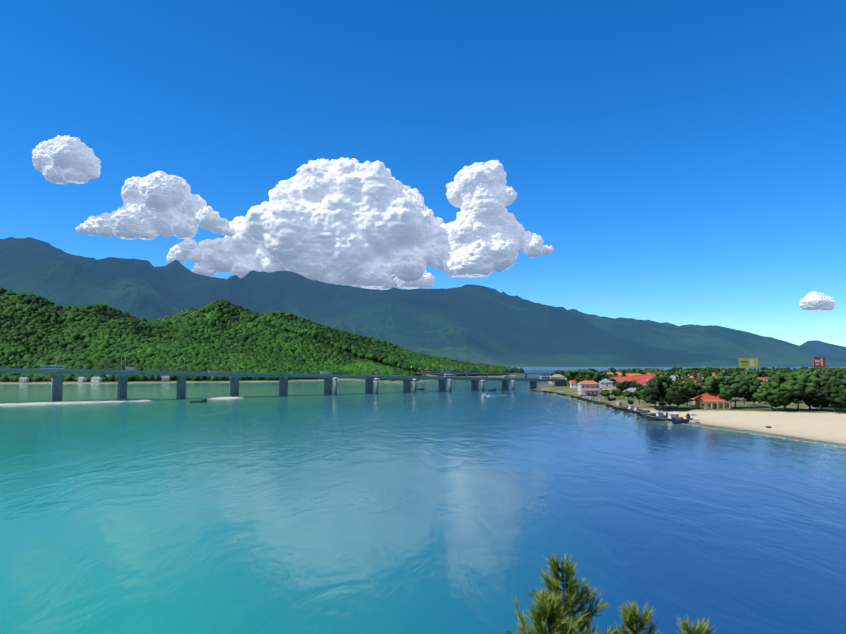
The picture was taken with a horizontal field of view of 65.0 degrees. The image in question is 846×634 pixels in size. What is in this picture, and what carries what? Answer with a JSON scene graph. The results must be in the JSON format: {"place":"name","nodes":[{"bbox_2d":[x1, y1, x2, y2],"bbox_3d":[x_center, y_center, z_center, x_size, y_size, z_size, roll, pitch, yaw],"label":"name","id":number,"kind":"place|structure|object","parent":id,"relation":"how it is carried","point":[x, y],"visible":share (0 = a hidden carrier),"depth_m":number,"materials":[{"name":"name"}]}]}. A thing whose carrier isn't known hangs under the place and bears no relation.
{"place":"outdoors","nodes":[
{"label":"outdoors","id":0,"kind":"place"},
{"bbox_2d":[32,135,100,183],"bbox_3d":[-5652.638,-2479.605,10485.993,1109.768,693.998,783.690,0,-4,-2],"label":"cloud","id":1,"kind":"structure","parent":0,"point":[59,159],"depth_m":10340.14,"materials":[{"name":"white"}]},
{"bbox_2d":[75,171,234,239],"bbox_3d":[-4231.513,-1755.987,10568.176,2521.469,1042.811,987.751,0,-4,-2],"label":"cloud","id":2,"kind":"structure","parent":0,"point":[161,203],"depth_m":10386.74,"materials":[{"name":"white"}]},
{"bbox_2d":[166,238,202,262],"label":"cloud","id":3,"kind":"structure","parent":0,"point":[183,251],"depth_m":10419.52,"materials":[{"name":"white"}]},
{"bbox_2d":[0,287,523,383],"bbox_3d":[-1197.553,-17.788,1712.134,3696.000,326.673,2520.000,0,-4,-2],"label":"hill terrain","id":4,"kind":"structure","parent":0,"point":[90,382],"depth_m":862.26,"materials":[{"name":"green plant"}]},
{"bbox_2d":[19,377,28,382],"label":"shore house","id":5,"kind":"structure","parent":4,"relation":"on","point":[23,379],"depth_m":806.08,"materials":[{"name":"white concrete"}]},
{"bbox_2d":[77,377,87,381],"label":"shore house","id":6,"kind":"structure","parent":4,"relation":"on","point":[82,379],"depth_m":808.54,"materials":[{"name":"white concrete"}]},
{"bbox_2d":[91,377,102,381],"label":"shore house","id":7,"kind":"structure","parent":4,"relation":"on","point":[96,379],"depth_m":808.47,"materials":[{"name":"white concrete"}]},
{"bbox_2d":[161,376,169,380],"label":"shore house","id":8,"kind":"structure","parent":4,"relation":"on","point":[165,378],"depth_m":850.29,"materials":[{"name":"white concrete"}]},
{"bbox_2d":[0,357,569,401],"bbox_3d":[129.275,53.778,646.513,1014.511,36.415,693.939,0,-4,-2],"label":"road bridge","id":9,"kind":"structure","parent":0,"point":[57,387],"depth_m":471.75,"materials":[{"name":"concrete"}]},
{"bbox_2d":[41,365,62,368],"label":"bus","id":10,"kind":"object","parent":9,"relation":"on","point":[54,367],"visible":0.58,"depth_m":391.67,"materials":[{"name":"white metal"}]},
{"bbox_2d":[121,367,134,370],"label":"truck","id":11,"kind":"object","parent":9,"relation":"on","point":[128,369],"visible":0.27,"depth_m":421.32,"materials":[{"name":"white"}]},
{"bbox_2d":[320,371,330,373],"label":"truck","id":12,"kind":"object","parent":9,"relation":"on","point":[324,372],"visible":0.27,"depth_m":495.45,"materials":[{"name":"white metal"}]},
{"bbox_2d":[444,374,455,376],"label":"truck","id":13,"kind":"object","parent":9,"relation":"on","point":[451,375],"visible":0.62,"depth_m":571.60,"materials":[{"name":"white"}]},
{"bbox_2d":[191,157,443,287],"bbox_3d":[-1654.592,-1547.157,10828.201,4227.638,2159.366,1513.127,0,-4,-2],"label":"cloud","id":14,"kind":"structure","parent":0,"point":[347,221],"depth_m":10436.24,"materials":[{"name":"white"}]},
{"bbox_2d":[352,270,434,289],"bbox_3d":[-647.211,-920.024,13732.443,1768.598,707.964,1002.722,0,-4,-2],"label":"cloud","id":15,"kind":"structure","parent":0,"point":[426,280],"depth_m":13403.30,"materials":[{"name":"white"}]},
{"bbox_2d":[0,369,845,633],"bbox_3d":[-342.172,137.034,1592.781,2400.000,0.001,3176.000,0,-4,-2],"label":"lagoon water","id":16,"kind":"structure","parent":0,"point":[350,507],"depth_m":100.32,"materials":[{"name":"teal liquid"}]},
{"bbox_2d":[0,396,243,404],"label":"sandbar","id":17,"kind":"structure","parent":16,"relation":"in","point":[64,402],"depth_m":395.12,"materials":[{"name":"beige sand"}]},
{"bbox_2d":[190,398,206,402],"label":"fishing boat","id":18,"kind":"object","parent":16,"relation":"on","point":[204,400],"visible":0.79,"depth_m":398.48,"materials":[{"name":"blue"}]},
{"bbox_2d":[375,372,551,377],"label":"rail bridge","id":19,"kind":"structure","parent":16,"relation":"on","point":[506,373],"depth_m":968.74,"materials":[{"name":"concrete"}]},
{"bbox_2d":[421,370,478,372],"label":"train","id":20,"kind":"object","parent":19,"relation":"on","point":[452,371],"visible":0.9,"depth_m":949.63,"materials":[{"name":"blue"}]},
{"bbox_2d":[580,396,593,400],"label":"fishing boat","id":21,"kind":"object","parent":16,"relation":"on","point":[583,399],"visible":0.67,"depth_m":416.66,"materials":[{"name":"teal"}]},
{"bbox_2d":[596,400,610,404],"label":"fishing boat","id":22,"kind":"object","parent":16,"relation":"on","point":[599,403],"visible":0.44,"depth_m":372.56,"materials":[{"name":"brown"}]},
{"bbox_2d":[606,402,621,406],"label":"fishing boat","id":23,"kind":"object","parent":16,"relation":"on","point":[618,404],"visible":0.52,"depth_m":350.70,"materials":[{"name":"brown"}]},
{"bbox_2d":[614,405,634,410],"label":"fishing boat","id":24,"kind":"object","parent":16,"relation":"on","point":[616,408],"visible":0.52,"depth_m":326.00,"materials":[{"name":"black"}]},
{"bbox_2d":[623,406,642,412],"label":"fishing boat","id":25,"kind":"object","parent":16,"relation":"on","point":[635,409],"visible":0.58,"depth_m":313.99,"materials":[{"name":"brown"}]},
{"bbox_2d":[627,408,649,412],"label":"fishing boat","id":26,"kind":"object","parent":16,"relation":"on","point":[634,411],"visible":0.71,"depth_m":307.34,"materials":[{"name":"blue"}]},
{"bbox_2d":[636,411,655,415],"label":"fishing boat","id":27,"kind":"object","parent":16,"relation":"on","point":[638,413],"visible":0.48,"depth_m":290.49,"materials":[{"name":"black"}]},
{"bbox_2d":[641,412,666,417],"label":"fishing boat","id":28,"kind":"object","parent":16,"relation":"on","point":[659,415],"visible":0.71,"depth_m":278.82,"materials":[{"name":"blue"}]},
{"bbox_2d":[647,414,683,420],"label":"fishing boat","id":29,"kind":"object","parent":16,"relation":"on","point":[652,418],"visible":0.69,"depth_m":265.97,"materials":[{"name":"brown"}]},
{"bbox_2d":[671,417,689,423],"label":"fishing boat","id":30,"kind":"object","parent":16,"relation":"on","point":[676,421],"visible":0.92,"depth_m":253.40,"materials":[{"name":"blue"}]},
{"bbox_2d":[554,394,845,447],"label":"shore foam","id":31,"kind":"object","parent":16,"relation":"on","point":[716,428],"visible":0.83,"depth_m":226.90,"materials":[{"name":"white"}]},
{"bbox_2d":[0,237,845,366],"bbox_3d":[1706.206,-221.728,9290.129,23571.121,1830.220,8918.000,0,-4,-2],"label":"mountain terrain","id":32,"kind":"structure","parent":0,"point":[474,324],"depth_m":8553.47,"materials":[{"name":"green plant"}]},
{"bbox_2d":[0,0,845,346],"label":"sky","id":33,"kind":"structure","parent":0,"point":[679,162],"materials":[{"name":"blue"}]},
{"bbox_2d":[433,160,553,277],"bbox_3d":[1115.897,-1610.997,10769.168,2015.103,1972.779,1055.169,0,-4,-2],"label":"cloud","id":34,"kind":"structure","parent":0,"point":[484,234],"depth_m":10410.69,"materials":[{"name":"white"}]},
{"bbox_2d":[511,367,845,370],"bbox_3d":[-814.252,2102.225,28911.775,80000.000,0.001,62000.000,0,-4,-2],"label":"sea water","id":35,"kind":"structure","parent":0,"point":[617,368],"depth_m":5500.05,"materials":[{"name":"blue liquid"}]},
{"bbox_2d":[533,383,845,443],"bbox_3d":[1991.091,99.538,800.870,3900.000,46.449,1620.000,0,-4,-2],"label":"village ground","id":36,"kind":"structure","parent":0,"point":[828,424],"depth_m":269.93,"materials":[{"name":"beige sand"}]},
{"bbox_2d":[550,374,563,383],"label":"house","id":37,"kind":"structure","parent":36,"relation":"on","point":[555,376],"depth_m":723.01,"materials":[{"name":"white concrete"}]},
{"bbox_2d":[549,370,565,375],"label":"broad tree","id":38,"kind":"object","parent":36,"relation":"on","point":[561,372],"visible":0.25,"depth_m":765.93,"materials":[{"name":"green plant"}]},
{"bbox_2d":[565,370,582,380],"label":"broad tree","id":39,"kind":"object","parent":36,"relation":"on","point":[574,375],"visible":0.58,"depth_m":632.68,"materials":[{"name":"green plant"}]},
{"bbox_2d":[570,380,577,387],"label":"house","id":40,"kind":"structure","parent":36,"relation":"on","point":[573,384],"depth_m":587.87,"materials":[{"name":"white"}]},
{"bbox_2d":[574,375,586,383],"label":"broad tree","id":41,"kind":"object","parent":36,"relation":"on","point":[578,379],"visible":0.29,"depth_m":577.45,"materials":[{"name":"green plant"}]},
{"bbox_2d":[581,370,593,378],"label":"broad tree","id":42,"kind":"object","parent":36,"relation":"on","point":[584,373],"visible":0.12,"depth_m":599.63,"materials":[{"name":"green plant"}]},
{"bbox_2d":[577,380,599,394],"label":"house","id":43,"kind":"structure","parent":36,"relation":"on","point":[585,387],"depth_m":455.96,"materials":[{"name":"white"}]},
{"bbox_2d":[584,370,616,381],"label":"broad tree","id":44,"kind":"object","parent":36,"relation":"on","point":[589,376],"visible":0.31,"depth_m":549.58,"materials":[{"name":"green plant"}]},
{"bbox_2d":[592,373,615,384],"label":"broad tree","id":45,"kind":"object","parent":36,"relation":"on","point":[597,377],"visible":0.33,"depth_m":521.65,"materials":[{"name":"green plant"}]},
{"bbox_2d":[599,379,612,385],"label":"house","id":46,"kind":"structure","parent":36,"relation":"on","point":[606,382],"depth_m":500.27,"materials":[{"name":"blue concrete"}]},
{"bbox_2d":[600,390,611,398],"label":"broad tree","id":47,"kind":"object","parent":36,"relation":"on","point":[605,393],"visible":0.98,"depth_m":404.25,"materials":[{"name":"green plant"}]},
{"bbox_2d":[602,386,616,395],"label":"house","id":48,"kind":"structure","parent":36,"relation":"on","point":[609,388],"depth_m":440.69,"materials":[{"name":"white"}]},
{"bbox_2d":[607,396,615,400],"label":"fishing boat","id":49,"kind":"object","parent":36,"relation":"on","point":[609,398],"visible":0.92,"depth_m":386.73,"materials":[{"name":"brown"}]},
{"bbox_2d":[611,389,623,397],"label":"broad tree","id":50,"kind":"object","parent":36,"relation":"on","point":[616,392],"visible":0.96,"depth_m":409.79,"materials":[{"name":"green plant"}]},
{"bbox_2d":[610,377,624,389],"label":"house","id":51,"kind":"structure","parent":36,"relation":"on","point":[619,379],"depth_m":524.79,"materials":[{"name":"red"}]},
{"bbox_2d":[614,380,638,390],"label":"broad tree","id":52,"kind":"object","parent":36,"relation":"on","point":[623,385],"visible":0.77,"depth_m":438.34,"materials":[{"name":"green plant"}]},
{"bbox_2d":[622,390,632,397],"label":"broad tree","id":53,"kind":"object","parent":36,"relation":"on","point":[627,394],"visible":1,"depth_m":391.61,"materials":[{"name":"green plant"}]},
{"bbox_2d":[623,388,637,398],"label":"house","id":54,"kind":"structure","parent":36,"relation":"on","point":[632,390],"depth_m":408.60,"materials":[{"name":"white"}]},
{"bbox_2d":[625,373,640,375],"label":"house","id":55,"kind":"structure","parent":36,"relation":"on","point":[629,374],"depth_m":768.12,"materials":[{"name":"orange tile"}]},
{"bbox_2d":[622,376,647,380],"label":"house","id":56,"kind":"structure","parent":36,"relation":"on","point":[627,378],"depth_m":552.31,"materials":[{"name":"red tile"}]},
{"bbox_2d":[632,383,643,403],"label":"casuarina tree","id":57,"kind":"object","parent":36,"relation":"on","point":[639,388],"visible":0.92,"depth_m":350.65,"materials":[{"name":"green plant"}]},
{"bbox_2d":[629,380,646,385],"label":"house","id":58,"kind":"structure","parent":36,"relation":"on","point":[641,382],"depth_m":464.06,"materials":[{"name":"red tile"}]},
{"bbox_2d":[633,369,646,373],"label":"broad tree","id":59,"kind":"object","parent":36,"relation":"on","point":[641,371],"visible":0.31,"depth_m":794.31,"materials":[{"name":"green plant"}]},
{"bbox_2d":[642,376,653,379],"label":"house","id":60,"kind":"structure","parent":36,"relation":"on","point":[647,377],"depth_m":591.43,"materials":[{"name":"red tile"}]},
{"bbox_2d":[644,368,657,373],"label":"broad tree","id":61,"kind":"object","parent":36,"relation":"on","point":[651,371],"visible":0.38,"depth_m":917.56,"materials":[{"name":"green plant"}]},
{"bbox_2d":[638,382,665,406],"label":"broad tree","id":62,"kind":"object","parent":36,"relation":"on","point":[644,396],"visible":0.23,"depth_m":327.08,"materials":[{"name":"green plant"}]},
{"bbox_2d":[643,376,682,410],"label":"broad tree","id":63,"kind":"object","parent":36,"relation":"on","point":[655,387],"visible":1,"depth_m":309.86,"materials":[{"name":"green plant"}]},
{"bbox_2d":[661,381,696,408],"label":"broad tree","id":64,"kind":"object","parent":36,"relation":"on","point":[688,388],"visible":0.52,"depth_m":310.59,"materials":[{"name":"green plant"}]},
{"bbox_2d":[675,373,682,380],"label":"casuarina tree","id":65,"kind":"object","parent":36,"relation":"on","point":[678,378],"visible":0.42,"depth_m":449.15,"materials":[{"name":"green plant"}]},
{"bbox_2d":[682,370,688,380],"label":"casuarina tree","id":66,"kind":"object","parent":36,"relation":"on","point":[685,374],"visible":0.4,"depth_m":523.15,"materials":[{"name":"green plant"}]},
{"bbox_2d":[683,377,694,406],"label":"casuarina tree","id":67,"kind":"object","parent":36,"relation":"on","point":[685,379],"visible":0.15,"depth_m":330.44,"materials":[{"name":"green plant"}]},
{"bbox_2d":[693,370,697,379],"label":"casuarina tree","id":68,"kind":"object","parent":36,"relation":"on","point":[695,375],"visible":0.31,"depth_m":487.57,"materials":[{"name":"green plant"}]},
{"bbox_2d":[686,383,707,401],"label":"broad tree","id":69,"kind":"object","parent":36,"relation":"on","point":[699,390],"visible":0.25,"depth_m":329.09,"materials":[{"name":"green plant"}]},
{"bbox_2d":[696,375,701,384],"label":"casuarina tree","id":70,"kind":"object","parent":36,"relation":"on","point":[699,378],"visible":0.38,"depth_m":389.55,"materials":[{"name":"green plant"}]},
{"bbox_2d":[699,372,709,377],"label":"broad tree","id":71,"kind":"object","parent":36,"relation":"on","point":[705,374],"visible":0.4,"depth_m":708.57,"materials":[{"name":"green plant"}]},
{"bbox_2d":[692,393,731,408],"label":"house","id":72,"kind":"structure","parent":36,"relation":"on","point":[708,401],"depth_m":311.27,"materials":[{"name":"red"}]},
{"bbox_2d":[702,376,743,402],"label":"broad tree","id":73,"kind":"object","parent":36,"relation":"on","point":[727,392],"visible":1,"depth_m":314.98,"materials":[{"name":"green plant"}]},
{"bbox_2d":[716,371,731,375],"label":"broad tree","id":74,"kind":"object","parent":36,"relation":"on","point":[721,373],"visible":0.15,"depth_m":601.27,"materials":[{"name":"green plant"}]},
{"bbox_2d":[725,369,745,375],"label":"broad tree","id":75,"kind":"object","parent":36,"relation":"on","point":[730,371],"visible":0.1,"depth_m":685.04,"materials":[{"name":"green plant"}]},
{"bbox_2d":[714,375,760,407],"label":"broad tree","id":76,"kind":"object","parent":36,"relation":"on","point":[750,386],"visible":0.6,"depth_m":318.85,"materials":[{"name":"green plant"}]},
{"bbox_2d":[732,374,762,385],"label":"broad tree","id":77,"kind":"object","parent":36,"relation":"on","point":[755,379],"visible":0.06,"depth_m":443.94,"materials":[{"name":"green plant"}]},
{"bbox_2d":[738,358,758,372],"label":"yellow billboard","id":78,"kind":"object","parent":36,"relation":"on","point":[748,363],"visible":0.96,"depth_m":646.83,"materials":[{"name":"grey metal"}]},
{"bbox_2d":[745,369,756,375],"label":"broad tree","id":79,"kind":"object","parent":36,"relation":"on","point":[748,372],"visible":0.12,"depth_m":659.04,"materials":[{"name":"green plant"}]},
{"bbox_2d":[745,398,756,405],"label":"broad tree","id":80,"kind":"object","parent":36,"relation":"on","point":[750,400],"visible":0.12,"depth_m":331.67,"materials":[{"name":"green plant"}]},
{"bbox_2d":[754,371,770,376],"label":"broad tree","id":81,"kind":"object","parent":36,"relation":"on","point":[759,373],"visible":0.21,"depth_m":614.61,"materials":[{"name":"green plant"}]},
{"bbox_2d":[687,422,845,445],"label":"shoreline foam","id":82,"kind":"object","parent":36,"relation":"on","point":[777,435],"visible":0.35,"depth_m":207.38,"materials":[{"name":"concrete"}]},
{"bbox_2d":[753,382,789,410],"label":"broad tree","id":83,"kind":"object","parent":36,"relation":"on","point":[761,394],"visible":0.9,"depth_m":299.71,"materials":[{"name":"green plant"}]},
{"bbox_2d":[761,375,798,409],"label":"broad tree","id":84,"kind":"object","parent":36,"relation":"on","point":[779,379],"visible":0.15,"depth_m":303.22,"materials":[{"name":"green plant"}]},
{"bbox_2d":[775,373,818,410],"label":"broad tree","id":85,"kind":"object","parent":36,"relation":"on","point":[802,385],"visible":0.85,"depth_m":296.02,"materials":[{"name":"green plant"}]},
{"bbox_2d":[782,371,818,381],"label":"broad tree","id":86,"kind":"object","parent":36,"relation":"on","point":[812,375],"visible":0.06,"depth_m":407.82,"materials":[{"name":"green plant"}]},
{"bbox_2d":[793,369,811,373],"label":"broad tree","id":87,"kind":"object","parent":36,"relation":"on","point":[807,371],"visible":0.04,"depth_m":566.23,"materials":[{"name":"green plant"}]},
{"bbox_2d":[798,380,829,410],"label":"broad tree","id":88,"kind":"object","parent":36,"relation":"on","point":[810,402],"visible":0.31,"depth_m":298.76,"materials":[{"name":"green plant"}]},
{"bbox_2d":[813,357,825,375],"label":"red billboard","id":89,"kind":"object","parent":36,"relation":"on","point":[818,362],"visible":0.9,"depth_m":608.24,"materials":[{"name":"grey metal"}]},
{"bbox_2d":[810,380,845,411],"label":"broad tree","id":90,"kind":"object","parent":36,"relation":"on","point":[832,383],"visible":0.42,"depth_m":292.23,"materials":[{"name":"green plant"}]},
{"bbox_2d":[816,376,840,407],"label":"broad tree","id":91,"kind":"object","parent":36,"relation":"on","point":[825,378],"visible":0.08,"depth_m":321.75,"materials":[{"name":"green plant"}]},
{"bbox_2d":[825,368,831,376],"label":"casuarina tree","id":92,"kind":"object","parent":36,"relation":"on","point":[827,370],"visible":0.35,"depth_m":489.02,"materials":[{"name":"green plant"}]},
{"bbox_2d":[823,369,843,378],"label":"broad tree","id":93,"kind":"object","parent":36,"relation":"on","point":[835,373],"visible":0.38,"depth_m":635.98,"materials":[{"name":"green plant"}]},
{"bbox_2d":[824,380,845,407],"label":"broad tree","id":94,"kind":"object","parent":36,"relation":"on","point":[837,394],"visible":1,"depth_m":278.14,"materials":[{"name":"green plant"}]},
{"bbox_2d":[799,291,834,310],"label":"cloud","id":95,"kind":"structure","parent":0,"point":[814,301],"depth_m":12067.05,"materials":[{"name":"white"}]},
{"bbox_2d":[800,340,845,358],"bbox_3d":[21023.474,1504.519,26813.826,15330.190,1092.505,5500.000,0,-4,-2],"label":"mountain","id":96,"kind":"structure","parent":0,"point":[829,349],"depth_m":25680.44,"materials":[{"name":"blue stone"}]},
{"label":"foreground hillside","id":97,"kind":"structure","parent":0,"visible":0},
{"bbox_2d":[512,590,579,633],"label":"pine","id":98,"kind":"object","parent":97,"relation":"on","point":[552,615],"visible":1,"depth_m":10.68,"materials":[{"name":"green plant"}]},
{"bbox_2d":[511,551,627,633],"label":"pine","id":99,"kind":"object","parent":97,"relation":"on","point":[552,586],"visible":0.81,"depth_m":12.24,"materials":[{"name":"green plant"}]},
{"bbox_2d":[601,600,659,633],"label":"pine","id":100,"kind":"object","parent":97,"relation":"on","point":[631,620],"visible":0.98,"depth_m":11.84,"materials":[{"name":"green plant"}]},
{"bbox_2d":[676,613,716,633],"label":"pine","id":101,"kind":"object","parent":97,"relation":"on","point":[685,628],"visible":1,"depth_m":11.30,"materials":[{"name":"green plant"}]}
]}

